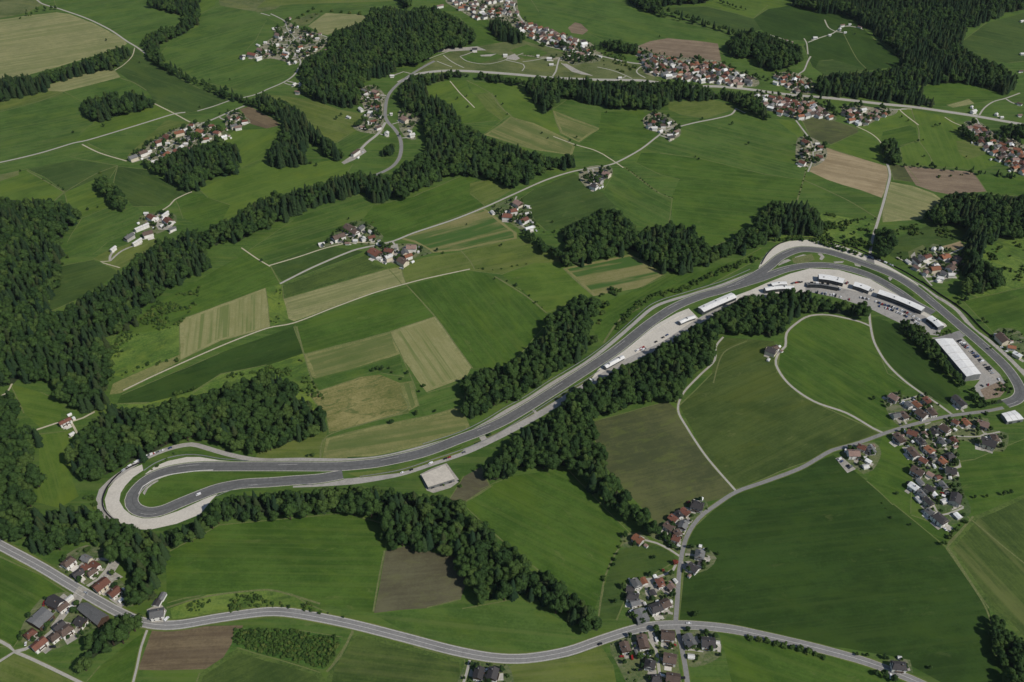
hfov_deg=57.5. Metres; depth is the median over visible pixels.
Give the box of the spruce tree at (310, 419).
[308,412,313,424]
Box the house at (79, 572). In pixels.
[71,568,84,578]
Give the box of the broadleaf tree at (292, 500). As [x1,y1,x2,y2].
[280,497,300,513]
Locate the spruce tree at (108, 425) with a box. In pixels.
[105,418,111,428]
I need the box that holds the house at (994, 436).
[989,433,999,442]
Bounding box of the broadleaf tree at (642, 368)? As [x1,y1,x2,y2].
[635,362,647,373]
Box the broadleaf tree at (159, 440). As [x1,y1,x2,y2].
[154,435,162,446]
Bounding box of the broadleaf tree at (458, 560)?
[452,553,467,567]
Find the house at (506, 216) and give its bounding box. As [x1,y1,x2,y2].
[502,213,512,220]
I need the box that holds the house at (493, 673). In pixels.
[486,666,499,681]
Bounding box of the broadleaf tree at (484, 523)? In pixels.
[477,520,494,536]
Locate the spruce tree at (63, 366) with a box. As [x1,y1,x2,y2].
[59,358,67,373]
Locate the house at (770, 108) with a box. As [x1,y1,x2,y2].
[767,105,773,111]
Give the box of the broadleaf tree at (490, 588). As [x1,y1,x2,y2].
[486,584,497,593]
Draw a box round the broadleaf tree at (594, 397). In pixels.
[588,392,599,405]
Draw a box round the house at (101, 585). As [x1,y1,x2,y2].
[91,576,110,594]
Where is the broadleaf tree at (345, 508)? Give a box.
[343,504,349,513]
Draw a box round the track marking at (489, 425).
[141,249,1014,513]
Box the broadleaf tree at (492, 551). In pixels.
[489,546,498,558]
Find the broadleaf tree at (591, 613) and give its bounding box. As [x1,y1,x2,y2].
[585,605,596,621]
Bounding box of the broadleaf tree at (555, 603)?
[548,599,562,613]
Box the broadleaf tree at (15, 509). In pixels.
[5,501,26,518]
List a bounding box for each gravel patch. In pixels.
[143,252,915,494]
[480,54,592,75]
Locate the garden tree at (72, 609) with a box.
[69,606,75,612]
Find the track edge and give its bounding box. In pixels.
[124,246,1023,517]
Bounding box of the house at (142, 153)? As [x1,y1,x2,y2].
[137,149,147,156]
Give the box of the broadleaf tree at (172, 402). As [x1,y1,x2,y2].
[165,396,181,410]
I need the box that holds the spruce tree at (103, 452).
[101,446,107,465]
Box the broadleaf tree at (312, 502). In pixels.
[307,496,316,507]
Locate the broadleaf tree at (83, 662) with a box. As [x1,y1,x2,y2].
[73,656,92,673]
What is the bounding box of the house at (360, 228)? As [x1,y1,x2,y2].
[356,224,364,231]
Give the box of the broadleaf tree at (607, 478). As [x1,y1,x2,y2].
[599,475,613,487]
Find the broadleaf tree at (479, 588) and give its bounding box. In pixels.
[472,583,484,595]
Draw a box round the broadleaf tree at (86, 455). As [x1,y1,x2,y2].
[79,446,101,464]
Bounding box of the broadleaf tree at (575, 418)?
[571,415,578,424]
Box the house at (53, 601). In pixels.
[44,594,65,611]
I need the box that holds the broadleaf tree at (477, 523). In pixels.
[467,516,482,530]
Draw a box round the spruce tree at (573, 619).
[569,608,577,625]
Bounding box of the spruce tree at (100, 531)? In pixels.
[95,521,107,543]
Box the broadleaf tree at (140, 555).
[134,551,146,560]
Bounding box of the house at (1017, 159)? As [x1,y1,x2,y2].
[1010,157,1019,162]
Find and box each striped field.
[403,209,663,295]
[405,210,513,250]
[568,256,659,293]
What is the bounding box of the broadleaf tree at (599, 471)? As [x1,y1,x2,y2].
[592,464,605,483]
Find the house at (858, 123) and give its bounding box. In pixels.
[855,120,861,125]
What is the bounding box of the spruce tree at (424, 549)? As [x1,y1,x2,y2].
[421,537,426,552]
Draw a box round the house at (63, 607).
[56,601,69,613]
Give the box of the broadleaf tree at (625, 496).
[620,490,631,502]
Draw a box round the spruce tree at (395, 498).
[393,494,400,506]
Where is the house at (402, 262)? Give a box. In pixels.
[396,257,408,267]
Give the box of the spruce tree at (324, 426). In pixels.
[320,417,327,431]
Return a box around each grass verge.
[0,0,1021,681]
[120,252,1023,516]
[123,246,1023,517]
[343,443,473,473]
[347,440,497,457]
[461,374,594,446]
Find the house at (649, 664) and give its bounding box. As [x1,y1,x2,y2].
[644,658,655,671]
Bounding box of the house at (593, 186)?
[589,183,598,190]
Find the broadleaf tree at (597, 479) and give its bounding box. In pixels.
[587,472,601,482]
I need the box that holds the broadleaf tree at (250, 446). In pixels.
[245,441,253,454]
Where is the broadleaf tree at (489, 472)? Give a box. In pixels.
[484,467,494,480]
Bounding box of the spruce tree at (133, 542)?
[131,538,135,546]
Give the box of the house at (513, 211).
[509,208,517,214]
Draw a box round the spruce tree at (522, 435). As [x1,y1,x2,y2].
[520,428,524,440]
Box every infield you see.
[139,472,314,505]
[348,450,462,477]
[773,254,857,269]
[858,266,892,281]
[889,281,913,295]
[940,326,955,334]
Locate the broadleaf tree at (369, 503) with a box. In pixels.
[364,500,377,518]
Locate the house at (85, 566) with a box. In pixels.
[80,563,91,570]
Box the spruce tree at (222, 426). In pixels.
[220,422,228,445]
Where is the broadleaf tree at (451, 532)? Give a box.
[446,525,458,539]
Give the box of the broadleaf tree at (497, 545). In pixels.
[493,542,502,550]
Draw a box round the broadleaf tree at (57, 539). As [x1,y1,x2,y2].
[43,532,67,551]
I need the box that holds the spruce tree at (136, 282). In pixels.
[134,275,141,296]
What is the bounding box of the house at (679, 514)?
[674,510,683,519]
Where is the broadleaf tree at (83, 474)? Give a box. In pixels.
[78,467,89,479]
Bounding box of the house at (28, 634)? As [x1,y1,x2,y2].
[23,628,37,641]
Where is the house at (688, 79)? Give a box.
[683,76,690,81]
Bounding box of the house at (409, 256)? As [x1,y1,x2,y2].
[403,253,412,259]
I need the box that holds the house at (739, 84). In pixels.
[736,82,742,87]
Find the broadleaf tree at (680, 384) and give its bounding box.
[672,377,686,389]
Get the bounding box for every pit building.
[603,355,624,369]
[678,315,695,324]
[698,293,736,314]
[817,274,844,285]
[852,282,870,293]
[877,290,924,314]
[926,316,944,330]
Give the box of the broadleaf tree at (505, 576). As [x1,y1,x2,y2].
[500,574,510,582]
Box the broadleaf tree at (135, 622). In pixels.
[121,612,143,631]
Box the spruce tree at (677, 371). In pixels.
[674,362,680,374]
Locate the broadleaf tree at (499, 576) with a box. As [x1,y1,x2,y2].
[494,568,503,578]
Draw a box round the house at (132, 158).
[128,154,138,161]
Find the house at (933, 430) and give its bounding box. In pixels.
[929,427,939,436]
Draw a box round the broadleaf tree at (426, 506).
[417,502,433,516]
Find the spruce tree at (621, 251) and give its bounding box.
[617,241,624,257]
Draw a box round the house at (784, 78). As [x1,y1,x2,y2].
[780,75,787,80]
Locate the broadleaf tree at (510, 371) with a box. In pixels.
[502,362,518,378]
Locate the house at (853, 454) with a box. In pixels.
[846,449,860,459]
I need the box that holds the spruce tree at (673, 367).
[670,360,676,373]
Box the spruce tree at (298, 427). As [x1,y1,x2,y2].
[295,424,302,439]
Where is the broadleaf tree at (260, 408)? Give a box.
[252,405,266,416]
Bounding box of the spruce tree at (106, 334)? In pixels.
[101,322,109,336]
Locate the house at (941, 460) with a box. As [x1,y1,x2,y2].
[937,456,947,466]
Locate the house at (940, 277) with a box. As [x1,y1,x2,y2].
[936,275,943,281]
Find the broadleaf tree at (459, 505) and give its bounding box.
[451,499,466,512]
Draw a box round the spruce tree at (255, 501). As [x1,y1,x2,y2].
[253,496,261,509]
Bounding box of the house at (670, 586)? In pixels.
[666,580,676,591]
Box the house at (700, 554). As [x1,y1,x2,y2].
[694,549,705,560]
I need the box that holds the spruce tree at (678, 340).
[676,335,680,345]
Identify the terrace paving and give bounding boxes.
[34,36,1001,676]
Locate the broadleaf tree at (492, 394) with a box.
[485,389,502,404]
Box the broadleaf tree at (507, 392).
[499,386,512,402]
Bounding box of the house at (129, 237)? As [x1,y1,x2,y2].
[123,232,134,241]
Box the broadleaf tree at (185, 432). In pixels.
[179,428,191,440]
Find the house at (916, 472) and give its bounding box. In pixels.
[909,465,925,478]
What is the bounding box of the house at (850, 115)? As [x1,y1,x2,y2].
[848,112,855,117]
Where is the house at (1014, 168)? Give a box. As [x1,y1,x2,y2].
[1010,165,1019,171]
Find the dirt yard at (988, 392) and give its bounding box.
[980,381,1004,399]
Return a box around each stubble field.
[0,13,123,78]
[2,12,973,320]
[50,70,117,89]
[180,288,470,391]
[182,290,265,357]
[286,269,402,318]
[311,14,364,33]
[393,319,466,388]
[884,183,939,220]
[949,100,970,105]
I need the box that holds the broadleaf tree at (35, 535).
[29,530,44,542]
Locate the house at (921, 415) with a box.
[914,408,928,421]
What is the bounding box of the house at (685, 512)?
[680,507,690,517]
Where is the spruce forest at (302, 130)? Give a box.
[0,0,1023,596]
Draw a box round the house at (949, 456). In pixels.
[943,452,955,460]
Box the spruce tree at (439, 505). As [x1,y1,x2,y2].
[436,500,443,514]
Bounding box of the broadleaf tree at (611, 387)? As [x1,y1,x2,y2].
[605,384,614,395]
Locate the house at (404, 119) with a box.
[400,116,409,123]
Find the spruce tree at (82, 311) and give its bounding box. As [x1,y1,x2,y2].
[80,306,88,324]
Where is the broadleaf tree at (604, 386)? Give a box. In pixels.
[599,384,606,389]
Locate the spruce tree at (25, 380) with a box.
[20,368,31,383]
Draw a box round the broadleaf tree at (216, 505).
[210,498,221,513]
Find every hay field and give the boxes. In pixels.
[110,110,598,457]
[114,357,179,391]
[307,334,396,376]
[310,374,408,431]
[325,409,465,457]
[404,383,414,407]
[487,118,571,153]
[555,112,596,140]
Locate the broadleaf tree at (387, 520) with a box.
[380,510,394,531]
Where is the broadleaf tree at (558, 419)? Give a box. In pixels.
[551,413,566,427]
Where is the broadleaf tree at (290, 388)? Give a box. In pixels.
[282,382,299,399]
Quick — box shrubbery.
[19,0,1023,641]
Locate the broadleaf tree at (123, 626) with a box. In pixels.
[118,621,129,634]
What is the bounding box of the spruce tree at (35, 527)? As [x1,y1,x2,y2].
[33,525,41,542]
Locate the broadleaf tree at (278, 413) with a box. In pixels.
[274,410,284,421]
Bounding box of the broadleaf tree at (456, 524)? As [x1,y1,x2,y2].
[450,521,462,531]
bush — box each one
[773,641,780,646]
[806,647,812,653]
[818,654,825,660]
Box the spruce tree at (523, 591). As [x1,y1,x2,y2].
[517,575,527,595]
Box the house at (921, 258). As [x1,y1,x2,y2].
[918,254,926,262]
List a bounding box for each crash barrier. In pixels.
[102,462,141,524]
[138,470,210,493]
[144,454,247,470]
[217,483,312,495]
[360,370,599,476]
[423,269,749,443]
[605,314,682,363]
[761,237,922,282]
[922,281,992,336]
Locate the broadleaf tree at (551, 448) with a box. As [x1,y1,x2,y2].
[544,442,559,454]
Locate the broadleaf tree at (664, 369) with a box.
[660,364,668,373]
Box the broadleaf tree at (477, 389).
[474,386,483,395]
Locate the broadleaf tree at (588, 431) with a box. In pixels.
[585,428,591,438]
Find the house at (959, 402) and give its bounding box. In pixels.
[950,394,967,409]
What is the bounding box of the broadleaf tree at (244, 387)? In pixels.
[241,383,248,394]
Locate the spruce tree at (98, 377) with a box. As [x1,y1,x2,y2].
[97,372,107,390]
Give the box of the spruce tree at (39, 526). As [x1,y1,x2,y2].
[36,521,47,532]
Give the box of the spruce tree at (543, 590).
[538,585,546,600]
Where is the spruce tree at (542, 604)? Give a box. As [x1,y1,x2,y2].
[540,594,546,606]
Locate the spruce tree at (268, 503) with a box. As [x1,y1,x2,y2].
[266,497,271,510]
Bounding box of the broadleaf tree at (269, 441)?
[260,434,276,450]
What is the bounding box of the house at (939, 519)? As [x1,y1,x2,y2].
[930,511,949,527]
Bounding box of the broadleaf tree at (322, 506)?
[315,498,328,511]
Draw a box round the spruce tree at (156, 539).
[152,532,161,542]
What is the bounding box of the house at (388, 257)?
[384,253,393,261]
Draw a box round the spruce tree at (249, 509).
[246,502,251,519]
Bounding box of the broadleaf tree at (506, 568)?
[502,560,514,574]
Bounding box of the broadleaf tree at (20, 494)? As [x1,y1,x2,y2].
[15,489,27,506]
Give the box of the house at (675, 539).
[671,534,680,543]
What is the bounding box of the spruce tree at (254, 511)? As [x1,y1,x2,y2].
[252,507,256,520]
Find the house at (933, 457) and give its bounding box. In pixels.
[929,453,937,462]
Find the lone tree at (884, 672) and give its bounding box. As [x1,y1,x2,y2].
[881,669,888,677]
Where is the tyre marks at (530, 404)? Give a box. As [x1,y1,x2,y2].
[146,250,1021,508]
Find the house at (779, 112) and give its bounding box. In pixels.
[776,109,783,115]
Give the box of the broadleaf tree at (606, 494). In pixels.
[601,485,612,503]
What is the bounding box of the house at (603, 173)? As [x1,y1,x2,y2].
[601,171,610,178]
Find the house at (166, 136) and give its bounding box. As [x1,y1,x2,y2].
[162,134,170,141]
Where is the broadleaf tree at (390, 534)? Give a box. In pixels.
[385,528,396,541]
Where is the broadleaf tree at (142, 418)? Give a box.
[135,412,151,425]
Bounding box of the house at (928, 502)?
[921,496,935,507]
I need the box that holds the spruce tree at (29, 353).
[26,347,33,359]
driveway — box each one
[64,25,963,625]
[81,33,1015,676]
[148,28,988,660]
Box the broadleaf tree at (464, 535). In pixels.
[459,531,470,542]
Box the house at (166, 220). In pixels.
[163,217,173,225]
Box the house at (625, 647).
[619,641,631,654]
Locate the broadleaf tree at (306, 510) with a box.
[298,501,312,517]
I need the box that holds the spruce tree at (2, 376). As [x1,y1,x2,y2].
[0,370,7,386]
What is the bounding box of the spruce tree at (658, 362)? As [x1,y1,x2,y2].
[656,357,660,369]
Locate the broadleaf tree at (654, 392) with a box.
[649,387,658,401]
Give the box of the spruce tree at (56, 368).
[52,361,60,378]
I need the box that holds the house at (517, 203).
[512,199,522,208]
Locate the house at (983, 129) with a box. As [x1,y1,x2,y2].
[980,127,986,132]
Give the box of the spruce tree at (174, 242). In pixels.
[172,238,176,247]
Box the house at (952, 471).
[945,466,956,476]
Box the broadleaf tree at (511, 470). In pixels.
[505,461,517,476]
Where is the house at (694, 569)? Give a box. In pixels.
[686,562,699,575]
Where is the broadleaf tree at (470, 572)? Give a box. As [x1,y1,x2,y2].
[467,568,476,576]
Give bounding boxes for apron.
[592,268,946,377]
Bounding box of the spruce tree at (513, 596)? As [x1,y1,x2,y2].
[507,579,518,601]
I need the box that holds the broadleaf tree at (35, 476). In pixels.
[24,465,46,486]
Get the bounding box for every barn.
[27,606,55,630]
[77,602,109,628]
[134,222,148,232]
[246,52,257,58]
[350,148,360,156]
[633,607,649,624]
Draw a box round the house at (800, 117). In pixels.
[796,114,804,119]
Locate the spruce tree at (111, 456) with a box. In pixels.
[109,453,119,468]
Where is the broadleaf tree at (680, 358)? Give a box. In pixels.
[675,355,684,363]
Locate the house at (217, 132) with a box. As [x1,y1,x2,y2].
[212,130,220,135]
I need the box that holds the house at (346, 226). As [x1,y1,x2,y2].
[343,223,355,233]
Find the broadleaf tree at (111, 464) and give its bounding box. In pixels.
[106,459,118,471]
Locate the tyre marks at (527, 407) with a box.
[132,249,1019,511]
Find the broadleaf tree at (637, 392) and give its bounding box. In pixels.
[634,383,643,396]
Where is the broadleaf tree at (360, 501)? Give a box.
[354,492,367,512]
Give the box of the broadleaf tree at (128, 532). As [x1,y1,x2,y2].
[121,524,140,541]
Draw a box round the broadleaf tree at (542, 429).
[534,426,547,437]
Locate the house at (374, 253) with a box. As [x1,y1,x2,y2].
[367,248,382,259]
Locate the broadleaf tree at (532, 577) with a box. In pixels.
[527,573,537,587]
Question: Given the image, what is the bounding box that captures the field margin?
[0,0,1023,681]
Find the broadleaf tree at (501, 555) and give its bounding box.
[494,546,512,564]
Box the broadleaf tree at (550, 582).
[547,580,554,592]
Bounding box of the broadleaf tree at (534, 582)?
[530,580,538,587]
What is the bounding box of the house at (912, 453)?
[906,446,920,460]
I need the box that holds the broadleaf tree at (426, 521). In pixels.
[422,517,431,526]
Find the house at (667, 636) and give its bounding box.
[661,629,674,642]
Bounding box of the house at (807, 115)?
[804,113,810,118]
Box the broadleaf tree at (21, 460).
[16,455,28,466]
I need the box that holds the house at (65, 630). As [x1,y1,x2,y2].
[58,623,74,639]
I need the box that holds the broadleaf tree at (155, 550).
[146,542,161,556]
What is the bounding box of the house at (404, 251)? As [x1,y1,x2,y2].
[401,248,408,257]
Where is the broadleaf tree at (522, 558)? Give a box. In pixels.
[516,554,531,569]
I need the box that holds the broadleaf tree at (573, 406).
[569,401,580,414]
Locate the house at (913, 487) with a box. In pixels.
[907,481,919,492]
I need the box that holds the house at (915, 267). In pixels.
[912,264,920,271]
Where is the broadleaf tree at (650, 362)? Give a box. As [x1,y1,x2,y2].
[646,358,654,366]
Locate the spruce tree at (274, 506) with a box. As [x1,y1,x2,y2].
[271,494,279,513]
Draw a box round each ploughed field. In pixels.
[139,625,242,669]
[241,106,280,128]
[374,546,464,612]
[568,22,587,34]
[594,401,732,523]
[638,38,720,60]
[803,117,857,143]
[810,148,887,197]
[904,166,984,193]
[943,241,962,249]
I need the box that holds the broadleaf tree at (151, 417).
[146,414,155,423]
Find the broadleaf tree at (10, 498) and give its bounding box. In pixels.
[6,493,15,503]
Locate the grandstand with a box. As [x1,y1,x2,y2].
[805,282,837,290]
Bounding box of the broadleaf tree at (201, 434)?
[196,429,206,439]
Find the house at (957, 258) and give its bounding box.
[953,255,961,262]
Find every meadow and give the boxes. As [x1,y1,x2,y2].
[0,0,55,17]
[0,5,56,18]
[0,91,62,109]
[0,95,92,161]
[0,142,124,174]
[0,170,62,200]
[0,171,18,179]
[0,558,64,645]
[0,654,71,681]
[12,384,62,426]
[28,160,116,190]
[34,431,78,507]
[40,0,179,41]
[49,260,116,310]
[61,206,143,258]
[64,78,152,119]
[65,180,112,215]
[75,104,174,140]
[87,633,143,681]
[95,238,162,269]
[109,324,180,377]
[114,166,190,205]
[115,48,230,113]
[117,326,302,402]
[117,354,318,410]
[119,253,279,332]
[126,120,189,160]
[162,6,299,91]
[166,513,385,612]
[170,591,326,618]
[176,193,229,227]
[191,0,215,29]
[197,253,1023,681]
[200,160,353,220]
[202,653,318,681]
[219,0,278,12]
[224,128,280,166]
[232,628,341,668]
[248,195,372,263]
[256,431,326,457]
[257,0,396,7]
[258,4,372,23]
[266,284,287,325]
[268,94,362,145]
[272,244,363,280]
[286,255,382,296]
[292,13,320,25]
[296,287,432,352]
[313,355,404,388]
[332,636,459,681]
[338,130,372,150]
[362,176,483,237]
[374,599,585,652]
[389,239,559,282]
[397,0,448,9]
[400,356,464,415]
[408,270,546,367]
[418,41,658,80]
[424,80,507,123]
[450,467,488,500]
[461,17,501,43]
[461,51,503,62]
[464,121,500,133]
[464,468,628,608]
[467,81,559,133]
[470,179,511,204]
[475,93,505,119]
[502,262,590,311]
[510,45,546,58]
[510,646,615,681]
[520,173,616,230]
[532,0,733,46]
[554,99,602,126]
[579,110,655,156]
[595,248,769,344]
[599,542,674,618]
[604,167,671,226]
[637,153,802,246]
[644,115,804,178]
[664,7,760,31]
[668,100,734,117]
[680,338,876,488]
[680,455,1002,681]
[683,0,791,17]
[720,633,903,681]
[754,5,899,71]
[767,213,874,251]
[775,119,802,137]
[779,316,909,426]
[816,60,863,75]
[829,132,884,164]
[859,109,914,139]
[867,436,946,546]
[871,317,960,403]
[882,125,917,145]
[890,164,912,181]
[890,224,965,260]
[900,109,999,170]
[908,245,924,257]
[918,83,1005,105]
[953,498,1023,634]
[956,139,984,159]
[958,440,1023,515]
[960,236,1023,298]
[963,13,1023,62]
[964,286,1023,336]
[975,174,1023,195]
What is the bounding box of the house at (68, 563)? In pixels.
[60,555,76,570]
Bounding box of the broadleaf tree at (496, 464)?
[489,457,502,471]
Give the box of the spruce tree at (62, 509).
[59,503,70,524]
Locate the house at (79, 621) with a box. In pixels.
[73,616,87,629]
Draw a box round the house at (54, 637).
[47,631,61,643]
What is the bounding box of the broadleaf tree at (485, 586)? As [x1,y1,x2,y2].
[473,583,486,588]
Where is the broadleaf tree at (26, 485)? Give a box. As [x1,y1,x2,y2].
[21,482,34,490]
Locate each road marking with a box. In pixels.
[0,540,650,654]
[1,550,649,662]
[2,546,914,680]
[425,71,1012,122]
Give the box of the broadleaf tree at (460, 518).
[455,513,466,526]
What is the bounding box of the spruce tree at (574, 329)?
[572,324,576,335]
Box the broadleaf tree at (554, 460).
[545,453,561,469]
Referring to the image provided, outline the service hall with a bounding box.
[422,465,454,489]
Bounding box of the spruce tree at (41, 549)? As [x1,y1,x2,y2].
[37,538,46,555]
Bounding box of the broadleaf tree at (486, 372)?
[482,368,490,378]
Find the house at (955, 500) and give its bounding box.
[948,492,961,507]
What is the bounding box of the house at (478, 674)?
[472,666,484,681]
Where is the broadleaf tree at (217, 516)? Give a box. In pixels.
[213,511,222,523]
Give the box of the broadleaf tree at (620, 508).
[615,501,625,516]
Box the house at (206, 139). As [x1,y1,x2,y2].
[201,137,209,142]
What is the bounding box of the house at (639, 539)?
[631,533,644,545]
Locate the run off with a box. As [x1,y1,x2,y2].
[105,240,917,529]
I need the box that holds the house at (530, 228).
[524,225,533,231]
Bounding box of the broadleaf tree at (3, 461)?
[0,455,7,468]
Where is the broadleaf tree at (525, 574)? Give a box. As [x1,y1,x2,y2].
[516,572,528,582]
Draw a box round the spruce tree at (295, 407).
[292,400,299,414]
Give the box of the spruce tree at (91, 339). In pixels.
[89,333,93,343]
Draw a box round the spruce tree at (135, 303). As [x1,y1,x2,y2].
[133,297,141,313]
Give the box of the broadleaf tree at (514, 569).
[507,563,519,578]
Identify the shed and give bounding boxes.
[64,594,73,602]
[153,598,162,606]
[158,592,166,600]
[626,585,634,591]
[640,577,647,585]
[649,589,656,596]
[864,458,871,464]
[916,478,924,485]
[926,471,934,478]
[930,491,937,498]
[940,498,948,504]
[953,512,961,519]
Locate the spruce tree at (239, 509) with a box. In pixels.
[237,504,243,519]
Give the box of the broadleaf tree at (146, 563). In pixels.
[140,559,149,567]
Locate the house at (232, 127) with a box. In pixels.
[230,123,236,129]
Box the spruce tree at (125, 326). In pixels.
[121,313,129,330]
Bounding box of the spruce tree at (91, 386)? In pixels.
[88,379,93,388]
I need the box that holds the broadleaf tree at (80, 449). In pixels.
[78,445,94,452]
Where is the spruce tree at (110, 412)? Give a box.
[106,404,117,422]
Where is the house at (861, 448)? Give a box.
[856,443,866,452]
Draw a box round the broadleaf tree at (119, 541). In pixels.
[112,535,129,547]
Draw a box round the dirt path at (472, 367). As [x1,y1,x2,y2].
[0,33,1023,671]
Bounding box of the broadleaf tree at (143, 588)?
[139,581,153,595]
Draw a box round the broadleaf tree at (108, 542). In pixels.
[103,538,117,547]
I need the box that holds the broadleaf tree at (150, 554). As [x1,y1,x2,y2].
[147,551,157,564]
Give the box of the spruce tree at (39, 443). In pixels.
[34,433,43,447]
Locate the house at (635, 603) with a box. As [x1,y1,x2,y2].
[629,599,640,608]
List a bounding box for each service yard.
[51,46,854,644]
[420,463,458,492]
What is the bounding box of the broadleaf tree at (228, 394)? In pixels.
[221,388,235,401]
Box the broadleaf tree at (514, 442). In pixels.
[510,440,522,446]
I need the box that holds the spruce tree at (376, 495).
[374,489,379,502]
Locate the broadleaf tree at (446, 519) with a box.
[442,516,450,523]
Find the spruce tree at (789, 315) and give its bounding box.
[786,308,791,324]
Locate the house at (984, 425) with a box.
[975,419,989,430]
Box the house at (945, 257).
[938,253,950,261]
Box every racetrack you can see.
[125,247,1023,516]
[726,262,934,314]
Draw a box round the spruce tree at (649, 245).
[647,240,651,250]
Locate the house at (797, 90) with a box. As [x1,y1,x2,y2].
[795,87,800,93]
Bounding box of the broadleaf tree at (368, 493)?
[361,488,374,500]
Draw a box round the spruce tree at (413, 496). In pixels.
[411,490,415,506]
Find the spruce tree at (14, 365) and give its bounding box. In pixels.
[10,356,20,373]
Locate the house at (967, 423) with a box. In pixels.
[961,418,972,427]
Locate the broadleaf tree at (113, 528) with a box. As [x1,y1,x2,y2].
[105,523,123,537]
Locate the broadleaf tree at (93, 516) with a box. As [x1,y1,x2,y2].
[85,511,103,526]
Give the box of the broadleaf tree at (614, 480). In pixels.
[610,475,620,489]
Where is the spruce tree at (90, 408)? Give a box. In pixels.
[84,396,94,412]
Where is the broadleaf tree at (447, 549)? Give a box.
[442,544,452,555]
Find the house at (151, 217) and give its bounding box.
[146,214,156,221]
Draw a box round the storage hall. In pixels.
[1000,410,1023,423]
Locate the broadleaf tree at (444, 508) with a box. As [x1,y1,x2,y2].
[441,506,450,513]
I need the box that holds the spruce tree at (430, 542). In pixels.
[425,530,435,551]
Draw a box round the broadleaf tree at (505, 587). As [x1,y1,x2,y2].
[495,579,512,600]
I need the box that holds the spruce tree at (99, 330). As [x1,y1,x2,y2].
[95,322,105,336]
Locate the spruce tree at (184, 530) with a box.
[182,524,190,542]
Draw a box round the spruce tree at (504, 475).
[501,463,507,479]
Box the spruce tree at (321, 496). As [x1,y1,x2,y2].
[319,490,329,514]
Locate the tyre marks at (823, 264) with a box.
[728,264,933,312]
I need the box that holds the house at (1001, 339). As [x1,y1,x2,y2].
[994,332,1011,345]
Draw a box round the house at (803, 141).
[801,139,809,146]
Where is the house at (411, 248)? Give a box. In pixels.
[406,244,416,251]
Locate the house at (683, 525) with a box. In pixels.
[678,520,688,531]
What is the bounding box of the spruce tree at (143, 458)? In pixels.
[138,444,148,462]
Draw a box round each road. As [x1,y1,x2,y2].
[0,70,1023,681]
[0,541,924,681]
[96,272,767,518]
[376,61,435,174]
[398,70,1021,123]
[479,410,536,440]
[511,0,669,65]
[673,407,1003,681]
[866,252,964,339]
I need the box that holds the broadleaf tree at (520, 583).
[514,575,527,593]
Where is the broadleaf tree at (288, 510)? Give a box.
[283,503,295,519]
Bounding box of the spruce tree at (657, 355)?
[654,348,659,360]
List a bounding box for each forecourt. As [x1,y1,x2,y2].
[47,27,963,674]
[59,39,1019,680]
[69,32,1023,679]
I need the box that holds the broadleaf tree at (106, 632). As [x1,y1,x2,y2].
[99,624,116,645]
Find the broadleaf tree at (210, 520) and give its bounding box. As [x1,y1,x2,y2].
[204,514,217,528]
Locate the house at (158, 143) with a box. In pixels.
[154,139,162,146]
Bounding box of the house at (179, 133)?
[174,130,184,136]
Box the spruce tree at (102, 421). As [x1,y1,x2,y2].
[99,415,105,426]
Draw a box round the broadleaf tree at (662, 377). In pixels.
[656,374,666,382]
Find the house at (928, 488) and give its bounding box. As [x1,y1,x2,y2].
[923,484,935,493]
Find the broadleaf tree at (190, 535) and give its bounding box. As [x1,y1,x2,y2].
[185,530,195,541]
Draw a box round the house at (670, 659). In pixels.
[663,652,676,666]
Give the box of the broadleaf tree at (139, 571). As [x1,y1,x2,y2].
[132,567,145,578]
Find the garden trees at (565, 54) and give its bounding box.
[133,0,1023,420]
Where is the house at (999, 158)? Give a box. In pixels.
[995,155,1005,161]
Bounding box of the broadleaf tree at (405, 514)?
[398,504,414,525]
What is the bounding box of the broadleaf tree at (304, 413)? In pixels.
[300,410,307,421]
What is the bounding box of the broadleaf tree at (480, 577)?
[473,571,484,584]
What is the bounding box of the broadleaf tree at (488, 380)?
[485,377,493,384]
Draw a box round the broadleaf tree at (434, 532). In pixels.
[430,529,437,542]
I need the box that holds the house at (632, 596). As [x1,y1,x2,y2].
[626,591,638,602]
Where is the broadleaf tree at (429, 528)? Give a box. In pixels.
[423,525,432,532]
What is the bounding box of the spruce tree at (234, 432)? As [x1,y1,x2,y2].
[232,425,237,438]
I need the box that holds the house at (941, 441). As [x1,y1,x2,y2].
[937,437,946,446]
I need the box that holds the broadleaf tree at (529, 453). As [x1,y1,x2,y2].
[524,448,536,461]
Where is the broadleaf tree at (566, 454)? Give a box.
[558,447,571,463]
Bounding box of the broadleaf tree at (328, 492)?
[320,487,335,497]
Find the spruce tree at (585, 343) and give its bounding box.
[583,334,587,352]
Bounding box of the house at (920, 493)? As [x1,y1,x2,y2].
[916,489,927,499]
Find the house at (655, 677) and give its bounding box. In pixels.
[650,674,661,681]
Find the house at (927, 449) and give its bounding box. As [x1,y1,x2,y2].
[923,445,935,455]
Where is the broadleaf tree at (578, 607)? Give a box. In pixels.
[572,604,581,618]
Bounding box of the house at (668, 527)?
[662,521,675,532]
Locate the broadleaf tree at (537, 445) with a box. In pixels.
[534,441,541,450]
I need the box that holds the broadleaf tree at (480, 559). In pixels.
[474,553,487,566]
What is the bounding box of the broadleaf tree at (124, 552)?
[119,544,132,562]
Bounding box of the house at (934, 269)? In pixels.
[928,265,941,273]
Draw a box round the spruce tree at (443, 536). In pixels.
[441,533,447,544]
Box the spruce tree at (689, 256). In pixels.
[685,250,692,265]
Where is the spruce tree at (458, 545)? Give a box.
[453,538,461,557]
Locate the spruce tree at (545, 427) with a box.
[543,423,548,439]
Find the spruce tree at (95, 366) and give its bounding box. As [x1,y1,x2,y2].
[93,361,100,370]
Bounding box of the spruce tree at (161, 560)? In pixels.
[158,554,166,566]
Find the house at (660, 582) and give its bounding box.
[654,577,665,589]

